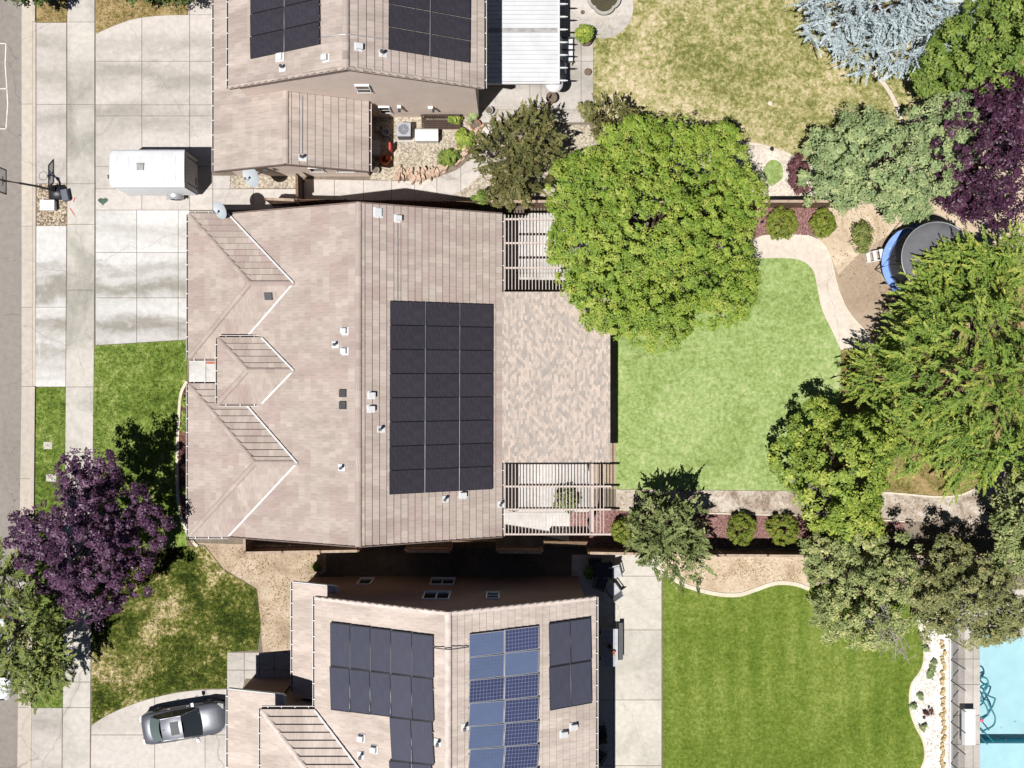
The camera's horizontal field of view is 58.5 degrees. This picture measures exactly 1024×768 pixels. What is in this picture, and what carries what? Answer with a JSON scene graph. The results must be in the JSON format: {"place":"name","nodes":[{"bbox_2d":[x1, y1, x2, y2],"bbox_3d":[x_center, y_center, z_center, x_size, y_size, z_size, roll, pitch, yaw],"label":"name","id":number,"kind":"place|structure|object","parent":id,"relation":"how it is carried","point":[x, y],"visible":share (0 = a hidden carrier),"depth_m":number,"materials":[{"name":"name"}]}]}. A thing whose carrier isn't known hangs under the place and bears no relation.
{"place":"outdoors","nodes":[
{"label":"outdoors","id":0,"kind":"place"},
{"bbox_2d":[0,0,21,767],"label":"road","id":1,"kind":"structure","parent":0,"point":[10,273],"depth_m":50.99,"materials":[{"name":"grey asphalt"}]},
{"bbox_2d":[0,612,17,699],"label":"parked car","id":2,"kind":"object","parent":1,"relation":"on","point":[4,696],"visible":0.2,"depth_m":50.16,"materials":[{"name":"white paint"}]},
{"bbox_2d":[32,387,65,707],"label":"lawn","id":3,"kind":"structure","parent":0,"point":[42,426],"depth_m":50.97,"materials":[{"name":"green plant"}]},
{"bbox_2d":[0,537,82,714],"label":"broadleaf tree","id":4,"kind":"object","parent":3,"relation":"on","point":[26,664],"visible":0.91,"depth_m":46.91,"materials":[{"name":"green plant"}]},
{"bbox_2d":[36,0,66,21],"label":"lawn","id":5,"kind":"structure","parent":0,"point":[39,10],"depth_m":50.98,"materials":[{"name":"plant"}]},
{"bbox_2d":[62,0,94,767],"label":"sidewalk","id":6,"kind":"structure","parent":0,"point":[80,259],"depth_m":50.96,"materials":[{"name":"grey concrete"}]},
{"bbox_2d":[92,340,187,589],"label":"lawn","id":7,"kind":"structure","parent":0,"point":[177,537],"depth_m":50.97,"materials":[{"name":"green plant"}]},
{"bbox_2d":[1,446,176,630],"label":"broadleaf tree","id":8,"kind":"object","parent":7,"relation":"on","point":[63,578],"visible":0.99,"depth_m":46.21,"materials":[{"name":"purple plant"}]},
{"bbox_2d":[94,0,186,32],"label":"lawn","id":9,"kind":"structure","parent":0,"point":[122,15],"depth_m":50.98,"materials":[{"name":"plant"}]},
{"bbox_2d":[96,210,188,344],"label":"driveway","id":10,"kind":"structure","parent":0,"point":[140,297],"depth_m":50.97,"materials":[{"name":"grey concrete"}]},
{"bbox_2d":[91,689,225,767],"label":"driveway","id":11,"kind":"structure","parent":0,"point":[117,739],"depth_m":50.97,"materials":[{"name":"concrete"}]},
{"bbox_2d":[139,697,225,744],"bbox_3d":[-18.024,18.635,50.240,4.760,1.460,2.180,-10,90,0],"label":"parked car","id":12,"kind":"object","parent":11,"relation":"on","point":[163,724],"visible":0.97,"depth_m":49.98,"materials":[{"name":"silver metal"}]},
{"bbox_2d":[90,546,260,724],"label":"lawn","id":13,"kind":"structure","parent":0,"point":[181,658],"depth_m":50.97,"materials":[{"name":"green plant"}]},
{"bbox_2d":[96,0,295,209],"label":"driveway","id":14,"kind":"structure","parent":0,"point":[153,105],"depth_m":50.97,"materials":[{"name":"concrete"}]},
{"bbox_2d":[107,150,197,200],"bbox_3d":[-19.857,-11.458,49.750,5.030,2.500,2.557,0,90,0],"label":"trailer","id":15,"kind":"object","parent":14,"relation":"on","point":[172,174],"visible":1,"depth_m":48.58,"materials":[{"name":"metal"}]},
{"bbox_2d":[197,543,325,651],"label":"bare ground","id":16,"kind":"structure","parent":0,"point":[265,579],"depth_m":50.98,"materials":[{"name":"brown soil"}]},
{"bbox_2d":[186,202,504,547],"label":"house","id":17,"kind":"structure","parent":0,"point":[350,395],"depth_m":46.53,"materials":[{"name":"tile"}]},
{"bbox_2d":[502,292,609,462],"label":"patio roof","id":18,"kind":"structure","parent":17,"relation":"attached to","point":[555,382],"depth_m":48.08,"materials":[{"name":"beige"}]},
{"bbox_2d":[212,0,486,175],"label":"house","id":19,"kind":"structure","parent":0,"point":[306,87],"depth_m":45.31,"materials":[{"name":"beige tile"}]},
{"bbox_2d":[242,169,266,186],"bbox_3d":[-13.592,-10.944,48.142,1.335,0.647,1.122,0,90,0],"label":"satellite dish","id":20,"kind":"object","parent":19,"relation":"attached to","point":[251,178],"visible":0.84,"depth_m":48.27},
{"bbox_2d":[226,576,597,767],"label":"house","id":21,"kind":"structure","parent":0,"point":[444,671],"depth_m":44.41,"materials":[{"name":"tile"}]},
{"bbox_2d":[478,205,524,217],"bbox_3d":[-0.581,-9.480,50.400,2.555,1.200,0.560,0,90,0],"label":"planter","id":22,"kind":"object","parent":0,"point":[519,210],"visible":0.58,"depth_m":49.90,"materials":[{"name":"brown wood"}]},
{"bbox_2d":[18,0,1023,767],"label":"ground","id":23,"kind":"structure","parent":0,"point":[978,536],"depth_m":51.00,"materials":[{"name":"grey concrete"}]},
{"bbox_2d":[17,0,32,767],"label":"gutter","id":24,"kind":"object","parent":23,"relation":"on","point":[25,464],"visible":0.69,"depth_m":50.99,"materials":[{"name":"grey concrete"}]},
{"bbox_2d":[32,39,32,386],"bbox_3d":[-26.806,0.476,50.992,0.190,0.017,59.049,0,90,0],"label":"gutter seam","id":25,"kind":"object","parent":24,"relation":"on","point":[32,213],"visible":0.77,"depth_m":50.98,"materials":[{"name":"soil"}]},
{"bbox_2d":[28,387,35,706],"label":"kerb","id":26,"kind":"structure","parent":23,"relation":"on","point":[33,417],"depth_m":50.87,"materials":[{"name":"grey concrete"}]},
{"bbox_2d":[33,22,35,385],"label":"kerb","id":27,"kind":"structure","parent":23,"relation":"on","point":[34,204],"depth_m":50.97,"materials":[{"name":"grey concrete"}]},
{"bbox_2d":[31,708,61,767],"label":"driveway apron","id":28,"kind":"object","parent":23,"relation":"on","point":[46,743],"visible":1,"depth_m":50.97,"materials":[{"name":"concrete"}]},
{"bbox_2d":[36,23,66,182],"bbox_3d":[-25.691,-15.667,51.010,1.667,0.080,8.952,0,90,0],"label":"driveway apron","id":29,"kind":"object","parent":23,"relation":"on","point":[51,88],"visible":1,"depth_m":50.97,"materials":[{"name":"concrete"}]},
{"bbox_2d":[36,226,66,386],"bbox_3d":[-25.714,-4.333,51.010,1.714,0.080,8.952,0,90,0],"label":"driveway apron","id":30,"kind":"object","parent":23,"relation":"on","point":[50,306],"visible":1,"depth_m":50.97,"materials":[{"name":"grey concrete"}]},
{"bbox_2d":[37,184,66,225],"bbox_3d":[-25.667,-9.998,51.002,1.667,0.060,2.329,0,90,0],"label":"gravel bed","id":31,"kind":"object","parent":23,"relation":"on","point":[58,217],"visible":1,"depth_m":50.97,"materials":[{"name":"beige gravel"}]},
{"bbox_2d":[0,167,66,199],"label":"basketball hoop","id":32,"kind":"object","parent":31,"relation":"on","point":[54,192],"visible":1,"depth_m":50.58,"materials":[{"name":"black plastic"}]},
{"bbox_2d":[175,381,197,547],"bbox_3d":[-18.288,4.489,50.965,1.057,0.110,9.312,-4,90,0],"label":"bed edging","id":33,"kind":"object","parent":23,"relation":"on","point":[194,543],"visible":0.94,"depth_m":50.91,"materials":[{"name":"grey concrete"}]},
{"bbox_2d":[179,382,194,545],"bbox_3d":[-17.956,4.286,51.004,2.171,0.060,9.285,10,90,0],"label":"planting bed","id":34,"kind":"object","parent":23,"relation":"on","point":[182,472],"visible":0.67,"depth_m":50.97,"materials":[{"name":"brown soil"}]},
{"bbox_2d":[189,361,214,380],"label":"entry walk","id":35,"kind":"structure","parent":23,"relation":"on","point":[201,371],"depth_m":50.97,"materials":[{"name":"grey concrete"}]},
{"bbox_2d":[227,652,290,688],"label":"entry walk","id":36,"kind":"structure","parent":23,"relation":"on","point":[267,664],"depth_m":50.97,"materials":[{"name":"concrete"}]},
{"bbox_2d":[231,176,295,187],"bbox_3d":[-13.869,-11.274,51.002,3.643,0.060,0.690,0,90,0],"label":"gravel bed","id":37,"kind":"object","parent":23,"relation":"on","point":[271,182],"visible":0.67,"depth_m":50.97,"materials":[{"name":"beige gravel"}]},
{"bbox_2d":[296,124,502,199],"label":"side walk","id":38,"kind":"structure","parent":23,"relation":"on","point":[464,176],"depth_m":50.97,"materials":[{"name":"concrete"}]},
{"bbox_2d":[370,117,482,180],"bbox_3d":[-4.762,-13.500,51.008,6.286,0.060,4.333,0,90,0],"label":"gravel bed","id":39,"kind":"object","parent":23,"relation":"on","point":[407,155],"visible":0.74,"depth_m":50.98,"materials":[{"name":"beige gravel"}]},
{"bbox_2d":[397,122,413,141],"bbox_3d":[-5.941,-13.963,50.535,0.960,0.930,0.960,0,90,0],"label":"air conditioner","id":40,"kind":"object","parent":39,"relation":"on","point":[405,131],"visible":1,"depth_m":50.10,"materials":[{"name":"metal"}]},
{"bbox_2d":[415,129,438,142],"bbox_3d":[-4.706,-13.741,50.640,1.280,0.680,0.680,0,90,0],"label":"deck box","id":41,"kind":"object","parent":39,"relation":"on","point":[426,135],"visible":1,"depth_m":50.33,"materials":[{"name":"white paint"}]},
{"bbox_2d":[420,114,460,128],"bbox_3d":[-3.921,-14.418,50.485,2.173,1.030,0.650,0,90,0],"label":"slatted bench","id":42,"kind":"object","parent":39,"relation":"on","point":[432,117],"visible":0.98,"depth_m":50.54,"materials":[{"name":"brown wood"}]},
{"bbox_2d":[436,148,461,166],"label":"plant","id":43,"kind":"object","parent":39,"relation":"on","point":[445,155],"visible":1,"depth_m":50.38,"materials":[{"name":"green plant"}]},
{"bbox_2d":[455,127,475,149],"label":"plant","id":44,"kind":"object","parent":39,"relation":"on","point":[462,137],"visible":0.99,"depth_m":50.34,"materials":[{"name":"green plant"}]},
{"bbox_2d":[326,546,588,576],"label":"side yard","id":45,"kind":"structure","parent":23,"relation":"on","point":[399,561],"depth_m":50.98,"materials":[{"name":"soil"}]},
{"bbox_2d":[485,184,516,221],"bbox_3d":[-0.492,-9.888,49.977,2.114,2.067,2.166,44,90,0],"label":"plant","id":46,"kind":"object","parent":23,"relation":"on","point":[503,199],"visible":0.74,"depth_m":49.13,"materials":[{"name":"green plant"}]},
{"bbox_2d":[296,124,721,205],"bbox_3d":[-0.071,-12.214,51.010,23.952,0.060,4.524,0,90,0],"label":"gravel bed","id":47,"kind":"object","parent":23,"relation":"on","point":[579,138],"visible":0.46,"depth_m":50.98,"materials":[{"name":"grey gravel"}]},
{"bbox_2d":[465,95,574,203],"bbox_3d":[0.567,-12.212,48.609,5.491,4.999,5.317,-38,90,0],"label":"juniper tree","id":48,"kind":"object","parent":47,"relation":"on","point":[520,156],"visible":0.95,"depth_m":47.51,"materials":[{"name":"green plant"}]},
{"bbox_2d":[295,198,860,208],"bbox_3d":[3.551,-9.849,50.072,30.448,1.855,0.208,0,90,0],"label":"fence","id":49,"kind":"object","parent":23,"relation":"on","point":[773,203],"visible":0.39,"depth_m":49.74,"materials":[{"name":"brown wood"}]},
{"bbox_2d":[244,540,1006,557],"bbox_3d":[7.676,8.857,50.074,44.252,1.852,0.852,0,90,0],"label":"fence","id":50,"kind":"object","parent":23,"relation":"on","point":[539,550],"visible":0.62,"depth_m":49.61,"materials":[{"name":"brown wood"}]},
{"bbox_2d":[544,112,770,356],"bbox_3d":[7.308,-7.471,46.376,11.412,9.478,12.153,0,90,0],"label":"broadleaf tree","id":51,"kind":"object","parent":23,"relation":"on","point":[610,218],"visible":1,"depth_m":44.61,"materials":[{"name":"green plant"}]},
{"bbox_2d":[597,140,822,173],"bbox_3d":[11.159,-13.116,50.985,12.795,0.070,1.291,8,90,0],"label":"mow strip","id":52,"kind":"object","parent":23,"relation":"on","point":[767,148],"visible":0.41,"depth_m":50.95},
{"bbox_2d":[570,509,904,545],"bbox_3d":[12.560,8.024,51.006,18.690,0.060,2.048,0,90,0],"label":"mulch bed","id":53,"kind":"object","parent":23,"relation":"on","point":[715,536],"visible":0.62,"depth_m":50.98,"materials":[{"name":"brown wood"}]},
{"bbox_2d":[610,516,636,546],"bbox_3d":[6.168,8.108,50.332,1.585,1.363,1.705,0,90,0],"label":"shrub","id":54,"kind":"object","parent":53,"relation":"on","point":[618,533],"visible":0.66,"depth_m":50.03,"materials":[{"name":"green plant"}]},
{"bbox_2d":[624,481,717,596],"bbox_3d":[8.230,8.116,48.231,4.984,5.755,5.738,0,90,0],"label":"juniper tree","id":55,"kind":"object","parent":53,"relation":"on","point":[682,546],"visible":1,"depth_m":47.41,"materials":[{"name":"green plant"}]},
{"bbox_2d":[726,511,757,547],"bbox_3d":[12.651,8.018,50.419,1.720,1.202,2.060,0,90,0],"label":"shrub","id":56,"kind":"object","parent":53,"relation":"on","point":[744,523],"visible":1,"depth_m":50.15,"materials":[{"name":"green plant"}]},
{"bbox_2d":[764,514,799,546],"bbox_3d":[14.894,8.056,50.413,1.944,1.214,1.847,0,90,0],"label":"shrub","id":57,"kind":"object","parent":53,"relation":"on","point":[775,522],"visible":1,"depth_m":50.16,"materials":[{"name":"green plant"}]},
{"bbox_2d":[725,208,815,237],"bbox_3d":[14.476,-9.048,51.006,5.143,0.060,1.810,0,90,0],"label":"mulch bed","id":58,"kind":"object","parent":23,"relation":"on","point":[803,216],"visible":0.23,"depth_m":50.98,"materials":[{"name":"brown wood"}]},
{"bbox_2d":[765,206,800,240],"bbox_3d":[14.928,-8.880,50.447,1.885,1.150,2.000,0,90,0],"label":"shrub","id":59,"kind":"object","parent":58,"relation":"on","point":[788,218],"visible":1,"depth_m":50.13,"materials":[{"name":"green plant"}]},
{"bbox_2d":[723,144,848,199],"bbox_3d":[15.381,-11.762,51.008,7.333,0.060,3.333,0,90,0],"label":"gravel bed","id":60,"kind":"object","parent":23,"relation":"on","point":[761,158],"visible":0.29,"depth_m":50.98,"materials":[{"name":"grey gravel"}]},
{"bbox_2d":[764,160,782,185],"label":"ground cover","id":61,"kind":"object","parent":60,"relation":"on","point":[773,172],"visible":0.98,"depth_m":50.97,"materials":[{"name":"green plant"}]},
{"bbox_2d":[786,152,811,195],"bbox_3d":[15.784,-11.478,50.201,1.496,1.634,2.376,0,90,0],"label":"shrub","id":62,"kind":"object","parent":60,"relation":"on","point":[793,181],"visible":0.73,"depth_m":49.80,"materials":[{"name":"plant"}]},
{"bbox_2d":[765,395,899,546],"bbox_3d":[16.742,4.589,47.667,6.736,6.887,8.093,0,90,0],"label":"broadleaf tree","id":63,"kind":"object","parent":23,"relation":"on","point":[810,462],"visible":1,"depth_m":46.98,"materials":[{"name":"green plant"}]},
{"bbox_2d":[797,521,928,662],"bbox_3d":[18.620,10.607,48.239,7.180,5.740,7.512,0,90,0],"label":"broadleaf tree","id":64,"kind":"object","parent":23,"relation":"on","point":[893,624],"visible":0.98,"depth_m":47.34,"materials":[{"name":"green plant"}]},
{"bbox_2d":[909,608,925,767],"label":"mow strip","id":65,"kind":"object","parent":23,"relation":"on","point":[911,713],"visible":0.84,"depth_m":50.94,"materials":[{"name":"beige concrete"}]},
{"bbox_2d":[911,589,947,767],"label":"gravel bed","id":66,"kind":"object","parent":23,"relation":"on","point":[933,701],"visible":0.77,"depth_m":50.98,"materials":[{"name":"white gravel"}]},
{"bbox_2d":[908,532,1023,651],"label":"broadleaf tree","id":67,"kind":"object","parent":23,"relation":"on","point":[952,591],"visible":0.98,"depth_m":47.09,"materials":[{"name":"green plant"}]},
{"bbox_2d":[953,589,1023,767],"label":"pool deck","id":68,"kind":"structure","parent":23,"relation":"on","point":[969,697],"depth_m":50.97,"materials":[{"name":"concrete"}]},
{"bbox_2d":[948,603,965,767],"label":"pool fence","id":69,"kind":"object","parent":68,"relation":"on","point":[950,705],"visible":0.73,"depth_m":50.84,"materials":[{"name":"white metal"}]},
{"bbox_2d":[980,636,1023,767],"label":"swimming pool","id":70,"kind":"structure","parent":23,"relation":"in","point":[1002,668],"depth_m":52.10,"materials":[{"name":"liquid"}]},
{"bbox_2d":[985,459,1023,583],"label":"broadleaf tree","id":71,"kind":"object","parent":23,"relation":"on","point":[1012,517],"visible":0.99,"depth_m":46.98,"materials":[{"name":"green plant"}]},
{"bbox_2d":[478,0,592,121],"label":"patio","id":72,"kind":"structure","parent":0,"point":[577,87],"depth_m":50.97,"materials":[{"name":"concrete"}]},
{"bbox_2d":[487,0,567,84],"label":"patio cover","id":73,"kind":"object","parent":72,"relation":"on","point":[523,42],"visible":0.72,"depth_m":48.28,"materials":[{"name":"white metal"}]},
{"bbox_2d":[580,33,591,45],"bbox_3d":[4.079,-19.049,50.735,0.693,0.470,0.693,0,90,0],"label":"plant pot","id":74,"kind":"object","parent":72,"relation":"on","point":[586,44],"visible":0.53,"depth_m":50.53,"materials":[{"name":"brown ceramic"}]},
{"bbox_2d":[573,24,594,43],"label":"plant","id":75,"kind":"object","parent":74,"relation":"in","point":[587,30],"visible":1,"depth_m":49.89,"materials":[{"name":"green plant"}]},
{"bbox_2d":[504,213,588,540],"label":"patio","id":76,"kind":"structure","parent":0,"point":[529,465],"depth_m":50.97,"materials":[{"name":"grey concrete"}]},
{"bbox_2d":[504,215,603,290],"bbox_3d":[2.390,-6.905,49.440,5.620,3.120,3.909,0,90,0],"label":"pergola","id":77,"kind":"object","parent":76,"relation":"on","point":[532,243],"visible":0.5,"depth_m":47.88,"materials":[{"name":"white wood"}]},
{"bbox_2d":[504,464,610,534],"bbox_3d":[2.390,6.066,49.440,5.620,3.120,3.733,0,90,0],"label":"pergola","id":78,"kind":"object","parent":76,"relation":"on","point":[590,469],"visible":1,"depth_m":47.88,"materials":[{"name":"white wood"}]},
{"bbox_2d":[553,487,580,513],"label":"plant","id":79,"kind":"object","parent":76,"relation":"on","point":[572,500],"visible":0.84,"depth_m":50.23,"materials":[{"name":"green plant"}]},
{"bbox_2d":[589,282,615,488],"bbox_3d":[5.000,0.071,51.010,1.619,0.060,11.571,0,90,0],"label":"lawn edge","id":80,"kind":"object","parent":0,"point":[610,473],"visible":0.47,"depth_m":50.98,"materials":[{"name":"grey concrete"}]},
{"bbox_2d":[572,555,660,767],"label":"patio","id":81,"kind":"structure","parent":0,"point":[637,695],"depth_m":50.97,"materials":[{"name":"grey concrete"}]},
{"bbox_2d":[594,561,611,577],"bbox_3d":[5.025,10.239,50.625,1.000,0.690,0.840,0,90,0],"label":"patio table","id":82,"kind":"object","parent":81,"relation":"on","point":[602,570],"visible":0.98,"depth_m":50.28,"materials":[{"name":"black plastic"}]},
{"bbox_2d":[598,623,622,666],"bbox_3d":[5.352,14.373,50.609,1.578,0.738,2.314,0,90,0],"label":"picnic table","id":83,"kind":"object","parent":81,"relation":"on","point":[611,660],"visible":0.91,"depth_m":50.24,"materials":[{"name":"metal"}]},
{"bbox_2d":[616,489,817,514],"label":"garden path","id":84,"kind":"structure","parent":0,"point":[738,501],"depth_m":50.97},
{"bbox_2d":[616,258,840,490],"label":"lawn","id":85,"kind":"structure","parent":0,"point":[802,311],"depth_m":50.97,"materials":[{"name":"green plant"}]},
{"bbox_2d":[661,556,818,592],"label":"bare ground","id":86,"kind":"structure","parent":0,"point":[722,587],"depth_m":50.98,"materials":[{"name":"brown soil"}]},
{"bbox_2d":[657,565,809,596],"bbox_3d":[12.263,11.267,50.980,8.645,0.080,1.313,7,90,0],"label":"mow strip","id":87,"kind":"object","parent":86,"relation":"on","point":[756,589],"visible":0.81,"depth_m":50.94,"materials":[{"name":"grey concrete"}]},
{"bbox_2d":[662,575,923,767],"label":"lawn","id":88,"kind":"structure","parent":0,"point":[766,632],"depth_m":50.97,"materials":[{"name":"green plant"}]},
{"bbox_2d":[739,234,876,349],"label":"garden path","id":89,"kind":"structure","parent":0,"point":[846,329],"depth_m":50.97,"materials":[{"name":"beige concrete"}]},
{"bbox_2d":[593,0,1023,162],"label":"lawn","id":90,"kind":"structure","parent":0,"point":[704,56],"depth_m":50.98,"materials":[{"name":"green plant"}]},
{"bbox_2d":[572,0,632,38],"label":"fountain pad","id":91,"kind":"object","parent":90,"relation":"on","point":[590,16],"visible":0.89,"depth_m":50.96,"materials":[{"name":"concrete"}]},
{"bbox_2d":[587,0,620,15],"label":"fountain","id":92,"kind":"object","parent":91,"relation":"on","point":[603,7],"visible":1,"depth_m":50.72,"materials":[{"name":"stone"}]},
{"bbox_2d":[581,92,644,146],"bbox_3d":[5.440,-13.716,48.770,3.669,4.674,3.206,0,90,0],"label":"juniper tree","id":93,"kind":"object","parent":90,"relation":"on","point":[622,114],"visible":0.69,"depth_m":47.97,"materials":[{"name":"green plant"}]},
{"bbox_2d":[783,0,990,85],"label":"blue cedar","id":94,"kind":"object","parent":90,"relation":"on","point":[870,14],"visible":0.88,"depth_m":47.00,"materials":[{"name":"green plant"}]},
{"bbox_2d":[907,0,1023,102],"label":"broadleaf tree","id":95,"kind":"object","parent":90,"relation":"on","point":[994,18],"visible":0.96,"depth_m":45.21,"materials":[{"name":"green plant"}]},
{"bbox_2d":[816,204,904,273],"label":"bare ground","id":96,"kind":"structure","parent":0,"point":[842,237],"depth_m":50.97,"materials":[{"name":"beige soil"}]},
{"bbox_2d":[808,207,837,239],"bbox_3d":[17.085,-8.822,50.270,1.542,1.492,1.448,45,90,0],"label":"shrub","id":97,"kind":"object","parent":96,"relation":"on","point":[818,222],"visible":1,"depth_m":50.06,"materials":[{"name":"green plant"}]},
{"bbox_2d":[849,220,874,254],"bbox_3d":[19.256,-8.097,50.377,1.501,1.286,1.945,0,90,0],"label":"shrub","id":98,"kind":"object","parent":96,"relation":"on","point":[862,243],"visible":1,"depth_m":50.10,"materials":[{"name":"green plant"}]},
{"bbox_2d":[817,203,937,350],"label":"bare ground","id":99,"kind":"structure","parent":0,"point":[854,291],"depth_m":50.98,"materials":[{"name":"brown soil"}]},
{"bbox_2d":[874,221,970,300],"bbox_3d":[22.360,-6.643,49.461,4.313,3.022,4.200,0,90,0],"label":"trampoline","id":100,"kind":"object","parent":99,"relation":"on","point":[916,241],"visible":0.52,"depth_m":48.04,"materials":[{"name":"blue plastic"}]},
{"bbox_2d":[821,262,1023,495],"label":"lawn","id":101,"kind":"structure","parent":0,"point":[926,481],"depth_m":50.98,"materials":[{"name":"plant"}]},
{"bbox_2d":[833,219,1023,505],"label":"conifer","id":102,"kind":"object","parent":101,"relation":"on","point":[956,293],"visible":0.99,"depth_m":46.36,"materials":[{"name":"green plant"}]},
{"bbox_2d":[853,119,1023,246],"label":"bare ground","id":103,"kind":"structure","parent":0,"point":[940,215],"depth_m":50.99,"materials":[{"name":"brown soil"}]},
{"bbox_2d":[797,91,991,224],"bbox_3d":[19.889,-11.697,47.784,9.932,6.656,6.748,0,90,0],"label":"broadleaf tree","id":104,"kind":"object","parent":103,"relation":"on","point":[908,192],"visible":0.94,"depth_m":46.42,"materials":[{"name":"green plant"}]},
{"bbox_2d":[928,62,1023,231],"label":"broadleaf tree","id":105,"kind":"object","parent":103,"relation":"on","point":[1011,123],"visible":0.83,"depth_m":45.47,"materials":[{"name":"purple plant"}]},
{"bbox_2d":[870,443,1023,523],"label":"garden path","id":106,"kind":"structure","parent":0,"point":[970,507],"depth_m":50.97,"materials":[{"name":"beige concrete"}]},
{"bbox_2d":[959,709,975,744],"bbox_3d":[25.226,18.955,50.740,0.754,0.520,1.980,0,90,0],"label":"storage box","id":107,"kind":"object","parent":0,"point":[968,723],"visible":0.92,"depth_m":50.48,"materials":[{"name":"white paint"}]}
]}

